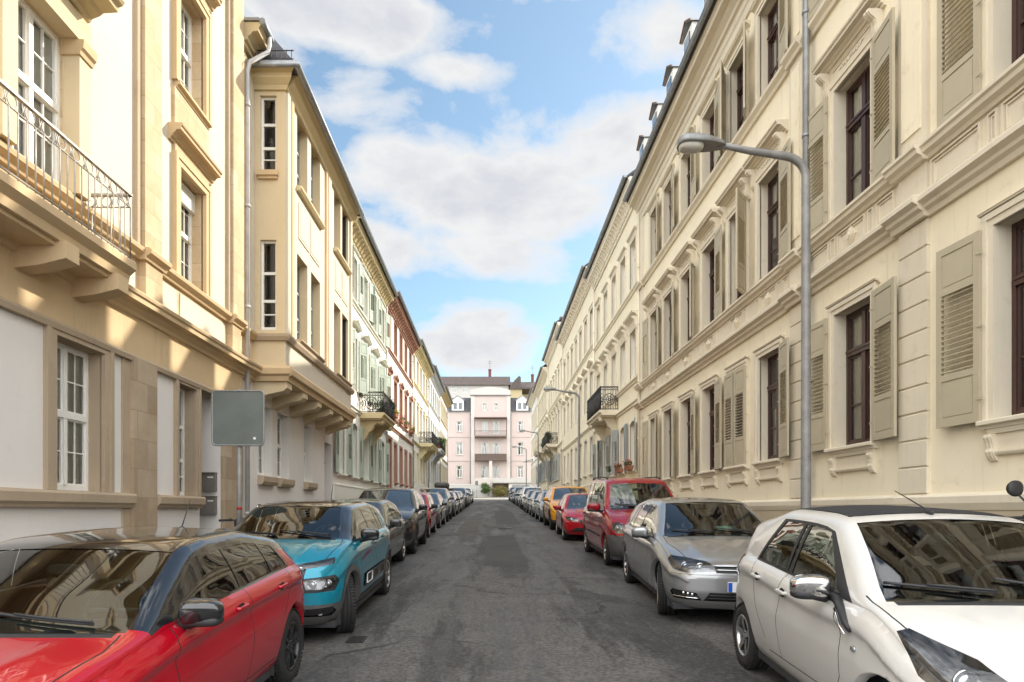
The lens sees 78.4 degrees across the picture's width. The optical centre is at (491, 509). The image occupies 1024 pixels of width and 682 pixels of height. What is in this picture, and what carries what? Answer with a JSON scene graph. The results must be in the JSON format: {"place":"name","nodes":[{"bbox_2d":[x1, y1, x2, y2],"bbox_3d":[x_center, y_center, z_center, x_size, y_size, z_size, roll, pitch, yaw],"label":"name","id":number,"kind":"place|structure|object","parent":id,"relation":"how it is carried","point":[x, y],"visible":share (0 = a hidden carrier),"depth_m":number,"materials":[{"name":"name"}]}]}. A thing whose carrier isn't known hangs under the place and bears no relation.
{"place":"outdoors","nodes":[
{"label":"outdoors","id":0,"kind":"place"},
{"bbox_2d":[244,0,702,381],"label":"sky","id":1,"kind":"structure","parent":0,"point":[485,148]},
{"bbox_2d":[474,497,507,497],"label":"pavement","id":2,"kind":"structure","parent":0,"point":[491,497],"depth_m":99.00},
{"bbox_2d":[449,478,489,496],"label":"garden wall","id":3,"kind":"structure","parent":2,"relation":"on","point":[480,482],"depth_m":104.60,"materials":[{"name":"paint"}]},
{"bbox_2d":[491,485,507,496],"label":"hedge","id":4,"kind":"object","parent":2,"relation":"on","point":[501,492],"visible":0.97,"depth_m":103.71,"materials":[{"name":"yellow plant"}]},
{"bbox_2d":[492,478,531,490],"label":"garage","id":5,"kind":"structure","parent":2,"relation":"on","point":[515,482],"depth_m":104.35,"materials":[{"name":"paint"}]},
{"bbox_2d":[290,499,789,681],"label":"road","id":6,"kind":"structure","parent":0,"point":[450,606],"depth_m":7.29,"materials":[{"name":"asphalt"}]},
{"bbox_2d":[0,499,304,681],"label":"parked car","id":7,"kind":"object","parent":6,"relation":"on","point":[182,603],"visible":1,"depth_m":4.02,"materials":[{"name":"red paint"}]},
{"bbox_2d":[218,487,391,633],"bbox_3d":[-2.450,0.505,8.378,2.103,1.727,4.021,0,2,0],"label":"parked car","id":8,"kind":"object","parent":6,"relation":"on","point":[339,552],"visible":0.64,"depth_m":7.76,"materials":[{"name":"teal paint"}]},
{"bbox_2d":[324,498,405,560],"bbox_3d":[-2.832,0.520,12.894,2.101,1.485,3.981,0,2,0],"label":"parked car","id":9,"kind":"object","parent":6,"relation":"on","point":[394,520],"visible":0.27,"depth_m":13.08,"materials":[{"name":"paint"}]},
{"bbox_2d":[359,487,427,553],"bbox_3d":[-2.796,0.251,17.060,2.194,1.724,4.521,0,2,-1],"label":"parked car","id":10,"kind":"object","parent":6,"relation":"on","point":[409,503],"visible":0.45,"depth_m":16.48,"materials":[{"name":"paint"}]},
{"bbox_2d":[420,492,437,537],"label":"parked car","id":11,"kind":"object","parent":6,"relation":"on","point":[431,507],"visible":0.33,"depth_m":21.57,"materials":[{"name":"paint"}]},
{"bbox_2d":[421,492,446,527],"bbox_3d":[-2.956,-0.008,27.063,2.156,1.534,4.621,0,2,0],"label":"parked car","id":12,"kind":"object","parent":6,"relation":"on","point":[438,499],"visible":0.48,"depth_m":26.42,"materials":[{"name":"paint"}]},
{"bbox_2d":[419,488,453,521],"bbox_3d":[-2.987,-0.276,31.910,2.194,1.724,4.521,0,2,0],"label":"parked car","id":13,"kind":"object","parent":6,"relation":"on","point":[446,495],"visible":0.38,"depth_m":31.47,"materials":[{"name":"paint"}]},
{"bbox_2d":[449,491,459,516],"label":"parked car","id":14,"kind":"object","parent":6,"relation":"on","point":[455,502],"visible":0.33,"depth_m":36.70,"materials":[{"name":"paint"}]},
{"bbox_2d":[455,518,481,533],"bbox_3d":[-0.901,0.650,27.500,0.838,0.407,11.000,0,0,0],"label":"asphalt patch","id":15,"kind":"object","parent":6,"relation":"on","point":[471,526],"visible":1,"depth_m":25.71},
{"bbox_2d":[484,535,527,564],"bbox_3d":[0.299,1.000,17.000,0.938,0.299,8.000,0,0,0],"label":"asphalt patch","id":16,"kind":"object","parent":6,"relation":"on","point":[499,550],"visible":1,"depth_m":15.59,"materials":[{"name":"asphalt"}]},
{"bbox_2d":[494,510,521,524],"bbox_3d":[0.749,0.340,35.500,1.138,0.612,17.000,0,0,0],"label":"asphalt patch","id":17,"kind":"object","parent":6,"relation":"on","point":[504,517],"visible":0.89,"depth_m":32.56,"materials":[{"name":"asphalt"}]},
{"bbox_2d":[519,487,542,509],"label":"parked car","id":18,"kind":"object","parent":6,"relation":"on","point":[523,491],"visible":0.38,"depth_m":46.15,"materials":[{"name":"paint"}]},
{"bbox_2d":[527,491,539,516],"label":"parked car","id":19,"kind":"object","parent":6,"relation":"on","point":[534,495],"visible":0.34,"depth_m":35.23,"materials":[{"name":"paint"}]},
{"bbox_2d":[522,490,545,512],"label":"parked car","id":20,"kind":"object","parent":6,"relation":"on","point":[528,494],"visible":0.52,"depth_m":40.31,"materials":[{"name":"paint"}]},
{"bbox_2d":[534,490,546,521],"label":"parked car","id":21,"kind":"object","parent":6,"relation":"on","point":[538,501],"visible":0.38,"depth_m":29.92,"materials":[{"name":"paint"}]},
{"bbox_2d":[543,486,587,529],"bbox_3d":[3.120,-0.107,25.310,2.194,1.724,4.521,0,2,0],"label":"parked car","id":22,"kind":"object","parent":6,"relation":"on","point":[553,497],"visible":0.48,"depth_m":24.77,"materials":[{"name":"paint"}]},
{"bbox_2d":[554,493,604,539],"bbox_3d":[3.050,0.190,20.344,2.101,1.486,3.981,0,2,2],"label":"parked car","id":23,"kind":"object","parent":6,"relation":"on","point":[569,508],"visible":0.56,"depth_m":19.42,"materials":[{"name":"paint"}]},
{"bbox_2d":[582,477,673,564],"bbox_3d":[3.210,0.165,14.281,2.275,1.865,4.431,0,2,0],"label":"parked van","id":24,"kind":"object","parent":6,"relation":"on","point":[605,519],"visible":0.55,"depth_m":13.86,"materials":[{"name":"red paint"}]},
{"bbox_2d":[622,495,762,614],"bbox_3d":[3.051,0.535,9.178,2.144,1.486,4.276,0,2,3],"label":"parked car","id":25,"kind":"object","parent":6,"relation":"on","point":[683,552],"visible":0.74,"depth_m":8.22,"materials":[{"name":"silver metal"}]},
{"bbox_2d":[733,491,1023,681],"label":"parked car","id":26,"kind":"object","parent":6,"relation":"on","point":[867,593],"visible":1,"depth_m":4.11,"materials":[{"name":"white paint"}]},
{"bbox_2d":[963,480,1023,579],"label":"motor scooter","id":27,"kind":"object","parent":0,"point":[1014,488],"visible":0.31,"depth_m":5.12,"materials":[{"name":"plastic"}]},
{"bbox_3d":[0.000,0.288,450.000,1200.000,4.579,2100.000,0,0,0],"label":"ground","id":28,"kind":"structure","parent":0,"visible":0},
{"bbox_2d":[0,0,253,589],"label":"stone house","id":29,"kind":"structure","parent":28,"relation":"on","point":[123,324],"depth_m":8.66,"materials":[{"name":"paint"}]},
{"bbox_2d":[10,0,59,182],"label":"window","id":30,"kind":"structure","parent":29,"relation":"in","point":[38,53],"depth_m":7.34,"materials":[{"name":"white paint"}]},
{"bbox_2d":[43,325,114,491],"bbox_3d":[-5.308,-1.226,7.900,0.355,1.972,1.284,0,0,0],"label":"window","id":31,"kind":"structure","parent":29,"relation":"in","point":[65,368],"depth_m":8.11,"materials":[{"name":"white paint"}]},
{"bbox_2d":[173,379,201,495],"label":"window","id":32,"kind":"structure","parent":29,"relation":"in","point":[178,394],"depth_m":10.93,"materials":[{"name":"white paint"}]},
{"bbox_2d":[168,122,222,297],"bbox_3d":[-5.233,-5.046,10.830,0.545,2.392,1.500,0,0,0],"label":"window","id":33,"kind":"structure","parent":29,"relation":"in","point":[189,158],"depth_m":10.98,"materials":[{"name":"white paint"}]},
{"bbox_2d":[172,0,222,129],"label":"window","id":34,"kind":"structure","parent":29,"relation":"in","point":[181,26],"depth_m":11.22,"materials":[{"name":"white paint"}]},
{"bbox_2d":[200,496,217,514],"bbox_3d":[-5.425,-0.088,11.966,0.346,0.357,0.125,0,0,0],"label":"mailbox","id":35,"kind":"object","parent":29,"relation":"attached to","point":[209,507],"visible":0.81,"depth_m":11.93,"materials":[{"name":"paint"}]},
{"bbox_2d":[202,472,216,490],"bbox_3d":[-5.425,-0.538,11.966,0.346,0.357,0.125,0,0,0],"label":"mailbox","id":36,"kind":"object","parent":29,"relation":"attached to","point":[209,481],"visible":0.76,"depth_m":11.93,"materials":[{"name":"paint"}]},
{"bbox_2d":[241,16,364,530],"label":"bay house","id":37,"kind":"structure","parent":28,"relation":"on","point":[303,209],"depth_m":14.71,"materials":[{"name":"white paint"}]},
{"bbox_2d":[258,444,263,474],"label":"window","id":38,"kind":"structure","parent":37,"relation":"in","point":[261,458],"depth_m":14.78,"materials":[{"name":"white paint"}]},
{"bbox_2d":[277,416,281,477],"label":"window","id":39,"kind":"structure","parent":37,"relation":"in","point":[279,447],"depth_m":16.03,"materials":[{"name":"white paint"}]},
{"bbox_2d":[297,263,299,338],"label":"window","id":40,"kind":"structure","parent":37,"relation":"in","point":[298,267],"depth_m":15.22,"materials":[{"name":"grey paint"}]},
{"bbox_2d":[297,127,299,184],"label":"window","id":41,"kind":"structure","parent":37,"relation":"in","point":[298,132],"depth_m":15.22,"materials":[{"name":"grey paint"}]},
{"bbox_2d":[311,281,312,348],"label":"window","id":42,"kind":"structure","parent":37,"relation":"in","point":[311,281],"depth_m":16.34,"materials":[{"name":"grey paint"}]},
{"bbox_2d":[333,215,398,499],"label":"town house","id":43,"kind":"structure","parent":28,"relation":"on","point":[361,454],"depth_m":25.08,"materials":[{"name":"white paint"}]},
{"bbox_2d":[336,422,351,477],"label":"window","id":44,"kind":"structure","parent":43,"relation":"in","point":[347,463],"depth_m":22.14,"materials":[{"name":"white paint"}]},
{"bbox_2d":[352,327,355,383],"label":"window","id":45,"kind":"structure","parent":43,"relation":"in","point":[353,329],"depth_m":22.61,"materials":[{"name":"white paint"}]},
{"bbox_2d":[350,420,361,479],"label":"window","id":46,"kind":"structure","parent":43,"relation":"in","point":[354,425],"depth_m":24.13,"materials":[{"name":"white paint"}]},
{"bbox_2d":[352,242,363,308],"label":"window","id":47,"kind":"structure","parent":43,"relation":"in","point":[359,268],"depth_m":24.22,"materials":[{"name":"white paint"}]},
{"bbox_2d":[352,318,367,393],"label":"window","id":48,"kind":"structure","parent":43,"relation":"in","point":[361,347],"depth_m":24.26,"materials":[{"name":"white paint"}]},
{"bbox_2d":[362,427,372,482],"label":"window","id":49,"kind":"structure","parent":43,"relation":"in","point":[370,438],"depth_m":26.25,"materials":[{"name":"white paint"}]},
{"bbox_2d":[361,263,374,323],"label":"window","id":50,"kind":"structure","parent":43,"relation":"in","point":[370,287],"depth_m":26.25,"materials":[{"name":"white paint"}]},
{"bbox_2d":[361,333,375,402],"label":"window","id":51,"kind":"structure","parent":43,"relation":"in","point":[366,338],"depth_m":26.30,"materials":[{"name":"white paint"}]},
{"bbox_2d":[371,433,380,484],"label":"window","id":52,"kind":"structure","parent":43,"relation":"in","point":[377,480],"depth_m":28.21,"materials":[{"name":"white paint"}]},
{"bbox_2d":[371,282,381,336],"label":"window","id":53,"kind":"structure","parent":43,"relation":"in","point":[378,305],"depth_m":28.23,"materials":[{"name":"white paint"}]},
{"bbox_2d":[371,346,384,408],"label":"window","id":54,"kind":"structure","parent":43,"relation":"in","point":[380,370],"depth_m":28.30,"materials":[{"name":"white paint"}]},
{"bbox_2d":[380,439,389,485],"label":"window","id":55,"kind":"structure","parent":43,"relation":"in","point":[386,475],"depth_m":30.39,"materials":[{"name":"white paint"}]},
{"bbox_2d":[379,298,390,347],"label":"window","id":56,"kind":"structure","parent":43,"relation":"in","point":[386,317],"depth_m":30.39,"materials":[{"name":"white paint"}]},
{"bbox_2d":[379,358,391,398],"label":"window","id":57,"kind":"structure","parent":43,"relation":"in","point":[383,361],"depth_m":30.39,"materials":[{"name":"white paint"}]},
{"bbox_2d":[388,290,421,487],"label":"town house","id":58,"kind":"structure","parent":28,"relation":"on","point":[406,343],"depth_m":35.83,"materials":[{"name":"paint"}]},
{"bbox_2d":[412,338,437,490],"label":"town house","id":59,"kind":"structure","parent":28,"relation":"on","point":[425,448],"depth_m":45.46,"materials":[{"name":"grey paint"}]},
{"bbox_2d":[429,364,445,487],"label":"town house","id":60,"kind":"structure","parent":28,"relation":"on","point":[437,389],"depth_m":56.42,"materials":[{"name":"grey paint"}]},
{"bbox_2d":[439,384,453,482],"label":"town house","id":61,"kind":"structure","parent":28,"relation":"on","point":[446,401],"depth_m":68.41,"materials":[{"name":"white paint"}]},
{"bbox_2d":[441,363,509,397],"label":"apartment building","id":62,"kind":"structure","parent":28,"relation":"on","point":[462,387],"depth_m":142.02,"materials":[{"name":"white paint"}]},
{"bbox_2d":[448,387,531,496],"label":"apartment building","id":63,"kind":"structure","parent":28,"relation":"on","point":[485,426],"depth_m":107.76,"materials":[{"name":"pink paint"}]},
{"bbox_2d":[509,376,531,397],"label":"gabled building","id":64,"kind":"structure","parent":28,"relation":"on","point":[516,389],"depth_m":139.00,"materials":[{"name":"paint"}]},
{"bbox_2d":[525,386,536,486],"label":"town house","id":65,"kind":"structure","parent":28,"relation":"on","point":[531,401],"depth_m":80.45,"materials":[{"name":"white paint"}]},
{"bbox_2d":[532,364,548,489],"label":"town house","id":66,"kind":"structure","parent":28,"relation":"on","point":[539,392],"depth_m":65.81,"materials":[{"name":"white paint"}]},
{"bbox_2d":[541,316,562,489],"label":"town house","id":67,"kind":"structure","parent":28,"relation":"on","point":[552,360],"depth_m":53.49,"materials":[{"name":"paint"}]},
{"bbox_2d":[554,262,594,491],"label":"town house","id":68,"kind":"structure","parent":28,"relation":"on","point":[574,337],"depth_m":39.21,"materials":[{"name":"grey paint"}]},
{"bbox_2d":[581,368,587,414],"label":"window","id":69,"kind":"structure","parent":68,"relation":"in","point":[584,373],"depth_m":36.53,"materials":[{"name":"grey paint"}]},
{"bbox_2d":[583,170,637,499],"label":"town house","id":70,"kind":"structure","parent":28,"relation":"on","point":[611,274],"depth_m":27.17,"materials":[{"name":"white paint"}]},
{"bbox_2d":[591,360,600,389],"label":"window","id":71,"kind":"structure","parent":70,"relation":"in","point":[596,366],"depth_m":32.25,"materials":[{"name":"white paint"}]},
{"bbox_2d":[593,440,600,479],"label":"window","id":72,"kind":"structure","parent":70,"relation":"in","point":[597,446],"depth_m":32.71,"materials":[{"name":"white paint"}]},
{"bbox_2d":[594,296,600,343],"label":"window","id":73,"kind":"structure","parent":70,"relation":"in","point":[598,302],"depth_m":32.09,"materials":[{"name":"white paint"}]},
{"bbox_2d":[599,435,607,478],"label":"window","id":74,"kind":"structure","parent":70,"relation":"in","point":[600,441],"depth_m":30.78,"materials":[{"name":"white paint"}]},
{"bbox_2d":[598,349,608,404],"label":"window","id":75,"kind":"structure","parent":70,"relation":"in","point":[604,357],"depth_m":30.11,"materials":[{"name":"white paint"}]},
{"bbox_2d":[601,281,608,332],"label":"window","id":76,"kind":"structure","parent":70,"relation":"in","point":[605,288],"depth_m":30.06,"materials":[{"name":"white paint"}]},
{"bbox_2d":[605,338,616,396],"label":"window","id":77,"kind":"structure","parent":70,"relation":"in","point":[611,346],"depth_m":28.53,"materials":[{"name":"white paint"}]},
{"bbox_2d":[606,435,616,477],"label":"window","id":78,"kind":"structure","parent":70,"relation":"in","point":[608,440],"depth_m":28.78,"materials":[{"name":"white paint"}]},
{"bbox_2d":[608,265,616,321],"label":"window","id":79,"kind":"structure","parent":70,"relation":"in","point":[614,270],"depth_m":28.61,"materials":[{"name":"white paint"}]},
{"bbox_2d":[611,424,625,475],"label":"window","id":80,"kind":"structure","parent":70,"relation":"in","point":[614,433],"depth_m":26.84,"materials":[{"name":"white paint"}]},
{"bbox_2d":[614,324,626,389],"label":"window","id":81,"kind":"structure","parent":70,"relation":"in","point":[621,336],"depth_m":26.60,"materials":[{"name":"white paint"}]},
{"bbox_2d":[617,246,626,306],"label":"window","id":82,"kind":"structure","parent":70,"relation":"in","point":[622,255],"depth_m":26.63,"materials":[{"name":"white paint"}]},
{"bbox_2d":[624,417,636,473],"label":"window","id":83,"kind":"structure","parent":70,"relation":"in","point":[633,422],"depth_m":24.71,"materials":[{"name":"white paint"}]},
{"bbox_2d":[623,310,637,380],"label":"window","id":84,"kind":"structure","parent":70,"relation":"in","point":[631,321],"depth_m":24.59,"materials":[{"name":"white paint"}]},
{"bbox_2d":[626,225,636,292],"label":"window","id":85,"kind":"structure","parent":70,"relation":"in","point":[633,234],"depth_m":24.69,"materials":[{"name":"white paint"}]},
{"bbox_2d":[623,0,1023,544],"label":"town house","id":86,"kind":"structure","parent":28,"relation":"on","point":[897,126],"depth_m":9.95,"materials":[{"name":"paint"}]},
{"bbox_2d":[642,409,659,491],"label":"window","id":87,"kind":"structure","parent":86,"relation":"in","point":[646,426],"depth_m":21.61,"materials":[{"name":"brown wood"}]},
{"bbox_2d":[642,287,659,380],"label":"window","id":88,"kind":"structure","parent":86,"relation":"in","point":[652,302],"depth_m":21.61,"materials":[{"name":"brown wood"}]},
{"bbox_2d":[646,191,659,268],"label":"window","id":89,"kind":"structure","parent":86,"relation":"in","point":[654,204],"depth_m":21.24,"materials":[{"name":"beige stone"}]},
{"bbox_2d":[655,267,675,362],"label":"window","id":90,"kind":"structure","parent":86,"relation":"in","point":[666,285],"depth_m":19.49,"materials":[{"name":"beige stone"}]},
{"bbox_2d":[659,162,674,246],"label":"window","id":91,"kind":"structure","parent":86,"relation":"in","point":[668,177],"depth_m":19.48,"materials":[{"name":"beige stone"}]},
{"bbox_2d":[660,400,674,492],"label":"window","id":92,"kind":"structure","parent":86,"relation":"in","point":[669,481],"depth_m":19.34,"materials":[{"name":"beige stone"}]},
{"bbox_2d":[671,241,695,348],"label":"window","id":93,"kind":"structure","parent":86,"relation":"in","point":[683,263],"depth_m":17.56,"materials":[{"name":"beige stone"}]},
{"bbox_2d":[676,388,694,491],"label":"window","id":94,"kind":"structure","parent":86,"relation":"in","point":[686,481],"depth_m":17.62,"materials":[{"name":"beige stone"}]},
{"bbox_2d":[676,125,695,220],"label":"window","id":95,"kind":"structure","parent":86,"relation":"in","point":[691,176],"depth_m":17.95,"materials":[{"name":"beige stone"}]},
{"bbox_2d":[691,208,721,330],"bbox_3d":[5.510,-5.906,15.600,0.519,2.672,1.900,0,0,0],"label":"window","id":96,"kind":"structure","parent":86,"relation":"in","point":[709,230],"depth_m":15.68,"materials":[{"name":"beige stone"}]},
{"bbox_2d":[696,77,719,188],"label":"window","id":97,"kind":"structure","parent":86,"relation":"in","point":[713,94],"depth_m":15.72,"materials":[{"name":"beige stone"}]},
{"bbox_2d":[697,374,721,489],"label":"window","id":98,"kind":"structure","parent":86,"relation":"in","point":[710,477],"depth_m":15.62,"materials":[{"name":"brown wood"}]},
{"bbox_2d":[715,167,750,308],"bbox_3d":[5.455,-5.906,13.841,0.609,2.672,1.826,0,0,6],"label":"window","id":99,"kind":"structure","parent":86,"relation":"in","point":[734,200],"depth_m":13.39,"materials":[{"name":"stone"}]},
{"bbox_2d":[720,18,750,151],"bbox_3d":[5.445,-9.346,13.774,0.639,2.132,1.752,0,0,0],"label":"window","id":100,"kind":"structure","parent":86,"relation":"in","point":[741,42],"depth_m":14.19,"materials":[{"name":"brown wood"}]},
{"bbox_2d":[723,355,749,486],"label":"window","id":101,"kind":"structure","parent":86,"relation":"in","point":[736,378],"depth_m":13.85,"materials":[{"name":"brown wood"}]},
{"bbox_2d":[742,119,790,284],"bbox_3d":[5.509,-5.906,12.201,0.517,2.672,1.899,0,0,0],"label":"window","id":102,"kind":"structure","parent":86,"relation":"in","point":[758,168],"depth_m":12.38,"materials":[{"name":"stone"}]},
{"bbox_2d":[750,0,787,105],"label":"window","id":103,"kind":"structure","parent":86,"relation":"in","point":[778,34],"depth_m":12.71,"materials":[{"name":"stone"}]},
{"bbox_2d":[751,334,788,483],"bbox_3d":[5.532,-1.911,12.137,0.473,2.772,1.766,0,0,0],"label":"window","id":104,"kind":"structure","parent":86,"relation":"in","point":[778,430],"depth_m":12.41,"materials":[{"name":"stone"}]},
{"bbox_2d":[808,0,822,21],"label":"window","id":105,"kind":"structure","parent":86,"relation":"in","point":[813,5],"depth_m":10.52,"materials":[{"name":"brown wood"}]},
{"bbox_2d":[808,0,894,235],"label":"window","id":106,"kind":"structure","parent":86,"relation":"in","point":[869,151],"depth_m":9.57,"materials":[{"name":"stone"}]},
{"bbox_2d":[811,276,896,476],"bbox_3d":[5.549,-1.911,9.521,0.445,2.772,2.415,0,0,0],"label":"window","id":107,"kind":"structure","parent":86,"relation":"in","point":[871,417],"depth_m":9.57,"materials":[{"name":"brown wood"}]},
{"bbox_2d":[936,187,1023,461],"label":"window","id":108,"kind":"structure","parent":86,"relation":"in","point":[971,395],"depth_m":6.92,"materials":[{"name":"brown wood"}]},
{"bbox_2d":[937,0,1023,127],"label":"window","id":109,"kind":"structure","parent":86,"relation":"in","point":[976,68],"depth_m":7.05,"materials":[{"name":"brown wood"}]},
{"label":"pavement","id":110,"kind":"structure","parent":0,"visible":0},
{"bbox_2d":[211,389,264,523],"bbox_3d":[-3.780,-0.329,9.392,0.798,2.950,0.109,0,0,0],"label":"traffic sign","id":111,"kind":"object","parent":110,"relation":"on","point":[238,418],"visible":0.99,"depth_m":9.35,"materials":[{"name":"metal"}]},
{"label":"pavement","id":112,"kind":"structure","parent":0,"visible":0},
{"bbox_2d":[543,387,579,485],"bbox_3d":[3.421,-2.784,30.400,1.803,6.370,0.300,0,0,0],"label":"street lamp","id":113,"kind":"object","parent":112,"relation":"on","point":[546,389],"visible":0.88,"depth_m":30.35,"materials":[{"name":"metal"}]},
{"bbox_2d":[677,133,810,508],"bbox_3d":[3.401,-1.929,8.420,1.803,6.220,0.300,0,0,0],"label":"street lamp","id":114,"kind":"object","parent":112,"relation":"on","point":[691,143],"visible":0.86,"depth_m":8.37,"materials":[{"name":"metal"}]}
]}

